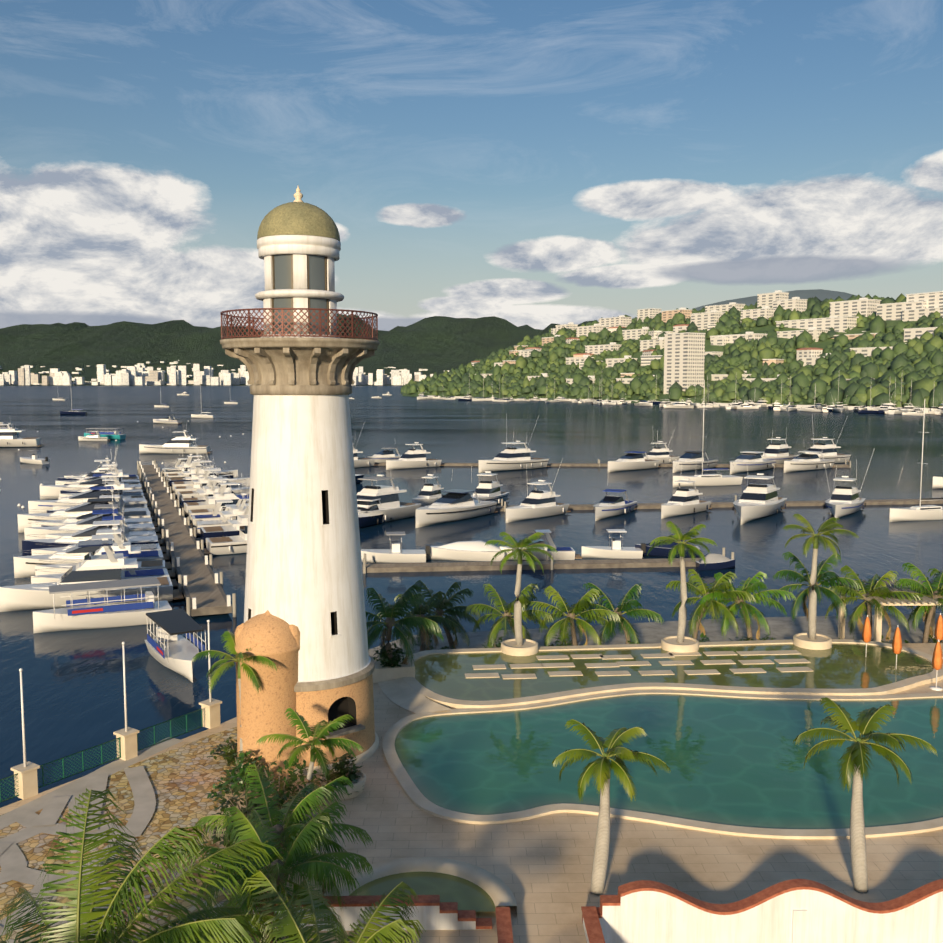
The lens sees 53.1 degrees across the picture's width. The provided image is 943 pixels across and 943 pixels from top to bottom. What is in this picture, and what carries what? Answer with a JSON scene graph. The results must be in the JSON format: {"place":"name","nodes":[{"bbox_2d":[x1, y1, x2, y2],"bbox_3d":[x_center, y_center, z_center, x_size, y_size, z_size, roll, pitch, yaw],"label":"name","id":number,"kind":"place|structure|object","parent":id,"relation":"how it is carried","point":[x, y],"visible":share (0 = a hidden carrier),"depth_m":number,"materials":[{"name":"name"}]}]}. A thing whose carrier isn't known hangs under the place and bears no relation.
{"place":"outdoors","nodes":[
{"label":"outdoors","id":0,"kind":"place"},
{"bbox_2d":[0,314,592,385],"bbox_3d":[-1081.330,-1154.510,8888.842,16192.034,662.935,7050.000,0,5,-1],"label":"mountains","id":1,"kind":"structure","parent":0,"point":[438,344],"depth_m":7785.77,"materials":[{"name":"green plant"}]},
{"bbox_2d":[0,360,448,384],"bbox_3d":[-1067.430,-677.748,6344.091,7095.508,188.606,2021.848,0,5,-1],"label":"city skyline","id":2,"kind":"structure","parent":1,"relation":"on","point":[137,374],"depth_m":5485.42,"materials":[{"name":"grey"}]},
{"bbox_2d":[0,386,942,807],"bbox_3d":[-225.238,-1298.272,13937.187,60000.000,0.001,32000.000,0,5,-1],"label":"sea water","id":3,"kind":"structure","parent":0,"point":[72,680],"depth_m":150.55,"materials":[{"name":"blue liquid"}]},
{"bbox_2d":[0,423,43,446],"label":"yacht","id":4,"kind":"object","parent":3,"relation":"on","point":[8,437],"visible":0.98,"depth_m":277.54,"materials":[{"name":"white"}]},
{"bbox_2d":[17,479,156,532],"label":"yacht","id":5,"kind":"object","parent":3,"relation":"on","point":[87,507],"depth_m":121.23,"materials":[{"name":"white plastic"}]},
{"bbox_2d":[28,466,151,513],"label":"yacht","id":6,"kind":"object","parent":3,"relation":"on","point":[41,506],"depth_m":135.28,"materials":[{"name":"white plastic"}]},
{"bbox_2d":[0,526,183,611],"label":"yacht","id":7,"kind":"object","parent":3,"relation":"on","point":[110,564],"depth_m":79.88,"materials":[{"name":"white plastic"}]},
{"bbox_2d":[13,499,171,577],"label":"yacht","id":8,"kind":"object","parent":3,"relation":"on","point":[24,566],"depth_m":92.88,"materials":[{"name":"white plastic"}]},
{"bbox_2d":[24,509,161,539],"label":"yacht","id":9,"kind":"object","parent":3,"relation":"on","point":[42,532],"depth_m":111.53,"materials":[{"name":"white plastic"}]},
{"bbox_2d":[40,459,146,499],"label":"yacht","id":10,"kind":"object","parent":3,"relation":"on","point":[52,491],"depth_m":154.61,"materials":[{"name":"white"}]},
{"bbox_2d":[22,495,165,555],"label":"yacht","id":11,"kind":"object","parent":3,"relation":"on","point":[71,539],"depth_m":102.74,"materials":[{"name":"white plastic"}]},
{"bbox_2d":[32,484,158,531],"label":"yacht","id":12,"kind":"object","parent":3,"relation":"on","point":[46,523],"depth_m":117.46,"materials":[{"name":"white"}]},
{"bbox_2d":[31,528,168,559],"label":"yacht","id":13,"kind":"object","parent":3,"relation":"on","point":[144,547],"depth_m":99.34,"materials":[{"name":"white"}]},
{"bbox_2d":[58,455,142,485],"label":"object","id":14,"kind":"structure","parent":3,"relation":"on","point":[96,471],"depth_m":170.40,"materials":[{"name":"white"}]},
{"bbox_2d":[33,576,171,632],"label":"tour boat","id":15,"kind":"object","parent":3,"relation":"on","point":[95,616],"visible":0.96,"depth_m":73.19,"materials":[{"name":"white plastic"}]},
{"bbox_2d":[31,517,177,586],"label":"yacht","id":16,"kind":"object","parent":3,"relation":"on","point":[132,573],"depth_m":86.25,"materials":[{"name":"white"}]},
{"bbox_2d":[46,495,162,544],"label":"yacht","id":17,"kind":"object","parent":3,"relation":"on","point":[132,533],"depth_m":109.28,"materials":[{"name":"white"}]},
{"bbox_2d":[58,463,150,505],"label":"motor yacht","id":18,"kind":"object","parent":3,"relation":"on","point":[119,486],"depth_m":143.09,"materials":[{"name":"white"}]},
{"bbox_2d":[35,506,174,576],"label":"yacht","id":19,"kind":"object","parent":3,"relation":"on","point":[142,565],"depth_m":90.27,"materials":[{"name":"white"}]},
{"bbox_2d":[145,609,206,682],"bbox_3d":[-19.833,11.805,63.446,2.680,3.543,8.000,-3,6,-31],"label":"tour boat","id":20,"kind":"object","parent":3,"relation":"on","point":[168,646],"visible":0.98,"depth_m":63.06,"materials":[{"name":"white plastic"}]},
{"bbox_2d":[139,430,212,453],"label":"yacht","id":21,"kind":"object","parent":3,"relation":"on","point":[172,446],"visible":0.96,"depth_m":251.83,"materials":[{"name":"white plastic"}]},
{"bbox_2d":[137,460,236,616],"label":"pier","id":22,"kind":"structure","parent":3,"relation":"in","point":[200,586],"depth_m":99.84,"materials":[{"name":"brown wood"}]},
{"bbox_2d":[163,445,237,482],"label":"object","id":23,"kind":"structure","parent":3,"relation":"on","point":[187,464],"depth_m":180.42,"materials":[{"name":"white"}]},
{"bbox_2d":[169,439,249,492],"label":"motor yacht","id":24,"kind":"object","parent":3,"relation":"on","point":[188,483],"depth_m":165.52,"materials":[{"name":"white"}]},
{"bbox_2d":[172,448,247,496],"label":"motor yacht","id":25,"kind":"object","parent":3,"relation":"on","point":[195,476],"depth_m":158.36,"materials":[{"name":"white"}]},
{"bbox_2d":[187,487,232,527],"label":"yacht","id":26,"kind":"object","parent":3,"relation":"on","point":[214,516],"depth_m":124.72,"materials":[{"name":"white"}]},
{"bbox_2d":[176,450,249,502],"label":"motor yacht","id":27,"kind":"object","parent":3,"relation":"on","point":[203,480],"depth_m":151.24,"materials":[{"name":"white"}]},
{"bbox_2d":[181,456,248,515],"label":"motor yacht","id":28,"kind":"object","parent":3,"relation":"on","point":[210,489],"depth_m":136.61,"materials":[{"name":"white"}]},
{"bbox_2d":[186,473,245,522],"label":"yacht","id":29,"kind":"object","parent":3,"relation":"on","point":[220,494],"depth_m":130.11,"materials":[{"name":"white"}]},
{"bbox_2d":[192,481,240,535],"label":"yacht","id":30,"kind":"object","parent":3,"relation":"on","point":[223,522],"depth_m":118.19,"materials":[{"name":"white"}]},
{"bbox_2d":[196,473,248,544],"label":"yacht","id":31,"kind":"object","parent":3,"relation":"on","point":[221,531],"depth_m":112.09,"materials":[{"name":"white plastic"}]},
{"bbox_2d":[204,476,248,555],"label":"yacht","id":32,"kind":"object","parent":3,"relation":"on","point":[226,545],"depth_m":105.00,"materials":[{"name":"white plastic"}]},
{"bbox_2d":[357,479,390,527],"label":"yacht","id":33,"kind":"object","parent":3,"relation":"on","point":[366,520],"visible":0.44,"depth_m":124.85,"materials":[{"name":"blue"}]},
{"bbox_2d":[357,459,420,521],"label":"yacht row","id":34,"kind":"object","parent":3,"relation":"on","point":[392,507],"visible":0.58,"depth_m":128.56,"materials":[{"name":"white plastic"}]},
{"bbox_2d":[361,531,429,562],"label":"motorboat","id":35,"kind":"object","parent":3,"relation":"on","point":[395,554],"visible":0.81,"depth_m":99.90,"materials":[{"name":"white plastic"}]},
{"bbox_2d":[386,442,442,469],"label":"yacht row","id":36,"kind":"object","parent":3,"relation":"on","point":[412,458],"visible":0.96,"depth_m":209.71,"materials":[{"name":"white"}]},
{"bbox_2d":[412,474,443,506],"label":"yacht","id":37,"kind":"object","parent":3,"relation":"on","point":[428,493],"visible":0.75,"depth_m":145.09,"materials":[{"name":"white"}]},
{"bbox_2d":[415,466,497,527],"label":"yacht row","id":38,"kind":"object","parent":3,"relation":"on","point":[455,504],"visible":0.96,"depth_m":129.42,"materials":[{"name":"white plastic"}]},
{"bbox_2d":[426,540,504,560],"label":"covered boat","id":39,"kind":"object","parent":3,"relation":"on","point":[477,550],"visible":0.71,"depth_m":100.92,"materials":[{"name":"white"}]},
{"bbox_2d":[471,471,509,503],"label":"yacht","id":40,"kind":"object","parent":3,"relation":"on","point":[488,491],"visible":0.65,"depth_m":145.96,"materials":[{"name":"white"}]},
{"bbox_2d":[478,422,549,472],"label":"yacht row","id":41,"kind":"object","parent":3,"relation":"on","point":[508,458],"visible":1,"depth_m":204.65,"materials":[{"name":"white plastic"}]},
{"bbox_2d":[506,461,570,522],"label":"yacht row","id":42,"kind":"object","parent":3,"relation":"on","point":[535,503],"visible":0.96,"depth_m":132.90,"materials":[{"name":"white plastic"}]},
{"bbox_2d":[500,529,581,559],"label":"motorboat","id":43,"kind":"object","parent":3,"relation":"on","point":[565,553],"visible":0.5,"depth_m":101.23,"materials":[{"name":"white"}]},
{"bbox_2d":[363,547,733,573],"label":"dock float","id":44,"kind":"object","parent":3,"relation":"on","point":[551,564],"visible":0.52,"depth_m":97.00,"materials":[{"name":"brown wood"}]},
{"bbox_2d":[374,458,850,467],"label":"dock float","id":45,"kind":"object","parent":3,"relation":"on","point":[599,464],"visible":0.25,"depth_m":215.09,"materials":[{"name":"brown wood"}]},
{"bbox_2d":[582,529,645,558],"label":"motorboat","id":46,"kind":"object","parent":3,"relation":"on","point":[615,550],"visible":0.88,"depth_m":102.53,"materials":[{"name":"white plastic"}]},
{"bbox_2d":[593,467,636,520],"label":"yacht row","id":47,"kind":"object","parent":3,"relation":"on","point":[606,506],"visible":0.98,"depth_m":134.24,"materials":[{"name":"white plastic"}]},
{"bbox_2d":[608,451,660,471],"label":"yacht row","id":48,"kind":"object","parent":3,"relation":"on","point":[633,460],"visible":0.94,"depth_m":204.88,"materials":[{"name":"white"}]},
{"bbox_2d":[644,429,679,463],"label":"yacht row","id":49,"kind":"object","parent":3,"relation":"on","point":[660,454],"visible":0.67,"depth_m":220.70,"materials":[{"name":"white"}]},
{"bbox_2d":[635,539,700,557],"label":"motorboat","id":50,"kind":"object","parent":3,"relation":"on","point":[662,550],"visible":0.56,"depth_m":103.14,"materials":[{"name":"blue"}]},
{"bbox_2d":[417,371,942,415],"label":"distant moored boats","id":51,"kind":"object","parent":3,"relation":"on","point":[906,410],"visible":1,"depth_m":687.84,"materials":[{"name":"white"}]},
{"bbox_2d":[661,465,711,518],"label":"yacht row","id":52,"kind":"object","parent":3,"relation":"on","point":[682,501],"visible":0.98,"depth_m":136.22,"materials":[{"name":"white plastic"}]},
{"bbox_2d":[672,436,717,472],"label":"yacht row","id":53,"kind":"object","parent":3,"relation":"on","point":[689,460],"visible":0.85,"depth_m":203.99,"materials":[{"name":"white"}]},
{"bbox_2d":[673,380,742,486],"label":"yacht","id":54,"kind":"object","parent":3,"relation":"on","point":[702,479],"visible":0.92,"depth_m":173.51,"materials":[{"name":"white plastic"}]},
{"bbox_2d":[695,553,734,569],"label":"motorboat","id":55,"kind":"object","parent":3,"relation":"on","point":[715,561],"visible":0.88,"depth_m":96.32,"materials":[{"name":"blue"}]},
{"bbox_2d":[495,495,942,511],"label":"dock float","id":56,"kind":"object","parent":3,"relation":"on","point":[730,504],"visible":0.15,"depth_m":146.10,"materials":[{"name":"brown wood"}]},
{"bbox_2d":[729,451,775,473],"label":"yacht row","id":57,"kind":"object","parent":3,"relation":"on","point":[749,460],"visible":0.98,"depth_m":201.34,"materials":[{"name":"white"}]},
{"bbox_2d":[732,465,786,524],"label":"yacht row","id":58,"kind":"object","parent":3,"relation":"on","point":[755,501],"visible":0.96,"depth_m":132.78,"materials":[{"name":"white plastic"}]},
{"bbox_2d":[760,433,796,463],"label":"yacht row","id":59,"kind":"object","parent":3,"relation":"on","point":[779,453],"visible":0.67,"depth_m":218.66,"materials":[{"name":"white"}]},
{"bbox_2d":[784,451,834,472],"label":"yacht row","id":60,"kind":"object","parent":3,"relation":"on","point":[804,462],"visible":0.96,"depth_m":203.88,"materials":[{"name":"white"}]},
{"bbox_2d":[797,415,850,462],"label":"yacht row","id":61,"kind":"object","parent":3,"relation":"on","point":[829,452],"visible":0.54,"depth_m":220.34,"materials":[{"name":"white"}]},
{"bbox_2d":[822,450,873,517],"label":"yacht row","id":62,"kind":"object","parent":3,"relation":"on","point":[842,501],"visible":1,"depth_m":135.75,"materials":[{"name":"white plastic"}]},
{"bbox_2d":[889,399,942,521],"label":"yacht","id":63,"kind":"object","parent":3,"relation":"on","point":[923,512],"visible":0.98,"depth_m":130.12,"materials":[{"name":"white plastic"}]},
{"bbox_2d":[0,613,942,942],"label":"deck terrace","id":64,"kind":"structure","parent":0,"point":[540,867],"depth_m":34.15,"materials":[{"name":"stone"}]},
{"bbox_2d":[0,620,221,802],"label":"fence","id":65,"kind":"object","parent":64,"relation":"on","point":[25,783],"visible":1,"depth_m":41.45,"materials":[{"name":"metal"}]},
{"bbox_2d":[0,788,295,942],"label":"palm tree","id":66,"kind":"object","parent":64,"relation":"on","point":[188,929],"visible":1,"depth_m":21.23,"materials":[{"name":"green plant"}]},
{"bbox_2d":[207,737,237,765],"bbox_3d":[-10.420,12.160,41.292,2.315,1.358,2.571,0,5,-1],"label":"shrub","id":67,"kind":"object","parent":64,"relation":"on","point":[228,752],"visible":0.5,"depth_m":40.88,"materials":[{"name":"green plant"}]},
{"bbox_2d":[192,631,278,767],"bbox_3d":[-9.723,9.819,39.712,3.798,6.186,3.990,0,5,-1],"label":"royal palm","id":68,"kind":"object","parent":64,"relation":"on","point":[230,643],"visible":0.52,"depth_m":38.97,"materials":[{"name":"green plant"}]},
{"bbox_2d":[206,751,272,798],"bbox_3d":[-9.267,12.231,38.276,2.714,1.739,2.735,0,5,-1],"label":"shrub","id":69,"kind":"object","parent":64,"relation":"on","point":[239,762],"visible":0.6,"depth_m":37.83,"materials":[{"name":"green plant"}]},
{"bbox_2d":[203,769,301,852],"bbox_3d":[-7.992,12.237,34.328,3.488,2.397,3.537,0,5,-1],"label":"shrub","id":70,"kind":"object","parent":64,"relation":"on","point":[233,800],"visible":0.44,"depth_m":34.45,"materials":[{"name":"green plant"}]},
{"bbox_2d":[166,802,372,942],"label":"palm tree","id":71,"kind":"object","parent":64,"relation":"on","point":[279,871],"visible":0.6,"depth_m":26.83,"materials":[{"name":"green plant"}]},
{"bbox_2d":[241,756,324,819],"bbox_3d":[-7.483,12.165,36.627,3.452,2.106,3.177,0,5,-1],"label":"shrub","id":72,"kind":"object","parent":64,"relation":"on","point":[284,785],"visible":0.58,"depth_m":36.75,"materials":[{"name":"green plant"}]},
{"bbox_2d":[193,763,372,918],"bbox_3d":[-5.932,11.947,30.349,5.614,4.208,5.506,-2,6,-22],"label":"palm tree","id":73,"kind":"object","parent":64,"relation":"on","point":[292,821],"visible":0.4,"depth_m":30.39,"materials":[{"name":"green plant"}]},
{"bbox_2d":[220,186,378,779],"bbox_3d":[-7.497,0.086,41.958,6.880,25.120,6.980,-1,5,-11],"label":"lighthouse","id":74,"kind":"object","parent":64,"relation":"on","point":[300,346],"visible":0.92,"depth_m":39.55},
{"bbox_2d":[244,395,374,766],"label":"lighthouse tower","id":75,"kind":"structure","parent":64,"relation":"on","point":[304,574],"depth_m":40.17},
{"bbox_2d":[256,708,363,794],"bbox_3d":[-6.192,11.331,36.787,3.901,3.764,3.365,-4,7,-39],"label":"palm tree","id":76,"kind":"object","parent":64,"relation":"on","point":[319,734],"visible":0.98,"depth_m":36.60,"materials":[{"name":"green plant"}]},
{"bbox_2d":[237,869,425,942],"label":"palm tree","id":77,"kind":"object","parent":64,"relation":"on","point":[384,934],"visible":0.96,"depth_m":21.97,"materials":[{"name":"green plant"}]},
{"bbox_2d":[316,753,363,794],"bbox_3d":[-5.208,12.277,38.331,2.052,1.555,1.782,-3,6,-29],"label":"shrub","id":78,"kind":"object","parent":64,"relation":"on","point":[343,769],"visible":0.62,"depth_m":38.16,"materials":[{"name":"green plant"}]},
{"bbox_2d":[365,584,443,665],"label":"coconut palm","id":79,"kind":"object","parent":64,"relation":"on","point":[391,612],"visible":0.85,"depth_m":52.71,"materials":[{"name":"green plant"}]},
{"bbox_2d":[376,590,460,651],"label":"coconut palm","id":80,"kind":"object","parent":64,"relation":"on","point":[425,635],"visible":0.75,"depth_m":60.70,"materials":[{"name":"green plant"}]},
{"bbox_2d":[394,580,480,648],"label":"palm tree","id":81,"kind":"object","parent":64,"relation":"on","point":[459,610],"visible":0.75,"depth_m":63.51,"materials":[{"name":"green plant"}]},
{"bbox_2d":[464,583,554,647],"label":"palm tree","id":82,"kind":"object","parent":64,"relation":"on","point":[507,615],"visible":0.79,"depth_m":62.55,"materials":[{"name":"green plant"}]},
{"bbox_2d":[521,586,620,645],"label":"palm tree","id":83,"kind":"object","parent":64,"relation":"on","point":[571,615],"visible":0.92,"depth_m":61.18,"materials":[{"name":"green plant"}]},
{"bbox_2d":[249,879,942,942],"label":"parapet wall","id":84,"kind":"structure","parent":64,"relation":"on","point":[786,911],"depth_m":28.83,"materials":[{"name":"paint"}]},
{"bbox_2d":[552,719,670,894],"bbox_3d":[4.537,10.983,30.673,3.459,5.601,3.415,-5,7,-43],"label":"royal palm","id":85,"kind":"object","parent":64,"relation":"on","point":[605,765],"visible":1,"depth_m":30.44,"materials":[{"name":"green plant"}]},
{"bbox_2d":[575,583,663,644],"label":"palm tree","id":86,"kind":"object","parent":64,"relation":"on","point":[619,609],"visible":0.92,"depth_m":63.01,"materials":[{"name":"green plant"}]},
{"bbox_2d":[320,633,942,914],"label":"pool coping","id":87,"kind":"object","parent":64,"relation":"on","point":[402,686],"visible":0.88,"depth_m":49.57,"materials":[{"name":"beige stone"}]},
{"bbox_2d":[371,643,409,667],"bbox_3d":[-4.394,10.299,53.282,2.223,1.400,2.175,-3,6,-28],"label":"shrub","id":88,"kind":"object","parent":87,"relation":"on","point":[395,654],"visible":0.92,"depth_m":52.96,"materials":[{"name":"green plant"}]},
{"bbox_2d":[349,871,495,911],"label":"basin water","id":89,"kind":"structure","parent":87,"relation":"in","point":[465,894],"depth_m":30.64,"materials":[{"name":"green liquid"}]},
{"bbox_2d":[485,532,557,645],"bbox_3d":[3.110,7.170,57.671,3.797,6.998,4.265,-4,7,-36],"label":"royal palm","id":90,"kind":"object","parent":87,"relation":"on","point":[531,559],"visible":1,"depth_m":57.38,"materials":[{"name":"green plant"}]},
{"bbox_2d":[647,521,716,642],"bbox_3d":[12.932,6.894,58.249,4.261,7.446,3.961,0,5,-1],"label":"royal palm","id":91,"kind":"object","parent":87,"relation":"on","point":[680,546],"visible":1,"depth_m":58.11,"materials":[{"name":"green plant"}]},
{"bbox_2d":[783,514,858,639],"bbox_3d":[21.749,6.630,58.962,4.426,7.815,4.024,5,8,44],"label":"royal palm","id":92,"kind":"object","parent":87,"relation":"on","point":[829,525],"visible":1,"depth_m":58.69,"materials":[{"name":"green plant"}]},
{"bbox_2d":[666,569,756,638],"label":"palm tree","id":93,"kind":"object","parent":64,"relation":"on","point":[721,583],"visible":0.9,"depth_m":62.05,"materials":[{"name":"green plant"}]},
{"bbox_2d":[699,572,795,640],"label":"palm tree","id":94,"kind":"object","parent":64,"relation":"on","point":[746,608],"visible":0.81,"depth_m":62.22,"materials":[{"name":"green plant"}]},
{"bbox_2d":[769,552,860,621],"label":"palm tree","id":95,"kind":"object","parent":64,"relation":"on","point":[823,567],"visible":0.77,"depth_m":62.97,"materials":[{"name":"green plant"}]},
{"bbox_2d":[792,697,936,892],"bbox_3d":[12.873,10.714,30.717,3.945,6.136,3.818,4,7,36],"label":"royal palm","id":96,"kind":"object","parent":64,"relation":"on","point":[854,758],"visible":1,"depth_m":30.53,"materials":[{"name":"green plant"}]},
{"bbox_2d":[825,565,922,641],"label":"palm tree","id":97,"kind":"object","parent":64,"relation":"on","point":[872,592],"visible":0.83,"depth_m":62.60,"materials":[{"name":"green plant"}]},
{"bbox_2d":[838,579,942,641],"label":"pergola","id":98,"kind":"object","parent":64,"relation":"on","point":[926,601],"visible":0.4,"depth_m":62.24,"materials":[{"name":"beige wood"}]},
{"bbox_2d":[890,563,942,642],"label":"palm tree","id":99,"kind":"object","parent":64,"relation":"on","point":[936,593],"visible":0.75,"depth_m":62.27,"materials":[{"name":"green plant"}]},
{"bbox_2d":[930,639,942,690],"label":"closed umbrella","id":100,"kind":"object","parent":64,"relation":"on","point":[937,661],"visible":1,"depth_m":51.00,"materials":[{"name":"orange"}]},
{"bbox_2d":[0,0,942,330],"label":"sky","id":101,"kind":"structure","parent":0,"point":[537,164],"materials":[{"name":"blue"}]},
{"bbox_2d":[400,315,923,407],"bbox_3d":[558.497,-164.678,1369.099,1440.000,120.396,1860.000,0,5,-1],"label":"peninsula hill","id":102,"kind":"structure","parent":0,"point":[769,329],"depth_m":956.62,"materials":[{"name":"green plant"}]},
{"bbox_2d":[401,293,942,407],"bbox_3d":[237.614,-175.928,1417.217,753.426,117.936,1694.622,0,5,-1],"label":"peninsula trees","id":103,"kind":"object","parent":102,"relation":"on","point":[918,362],"visible":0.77,"depth_m":885.33,"materials":[{"name":"green plant"}]},
{"bbox_2d":[471,290,942,393],"bbox_3d":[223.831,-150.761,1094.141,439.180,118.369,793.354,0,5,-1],"label":"buildings","id":104,"kind":"structure","parent":102,"relation":"on","point":[685,354],"depth_m":930.89,"materials":[{"name":"white concrete"}]},
{"bbox_2d":[395,694,942,828],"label":"pool water","id":105,"kind":"structure","parent":0,"point":[733,761],"depth_m":41.37,"materials":[{"name":"teal liquid"}]},
{"bbox_2d":[414,643,933,700],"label":"pool water","id":106,"kind":"structure","parent":0,"point":[843,666],"depth_m":54.03,"materials":[{"name":"green liquid"}]},
{"bbox_2d":[695,289,862,310],"bbox_3d":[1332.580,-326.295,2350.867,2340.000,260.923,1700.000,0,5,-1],"label":"hill","id":107,"kind":"structure","parent":0,"point":[821,294],"depth_m":2328.98,"materials":[{"name":"plant"}]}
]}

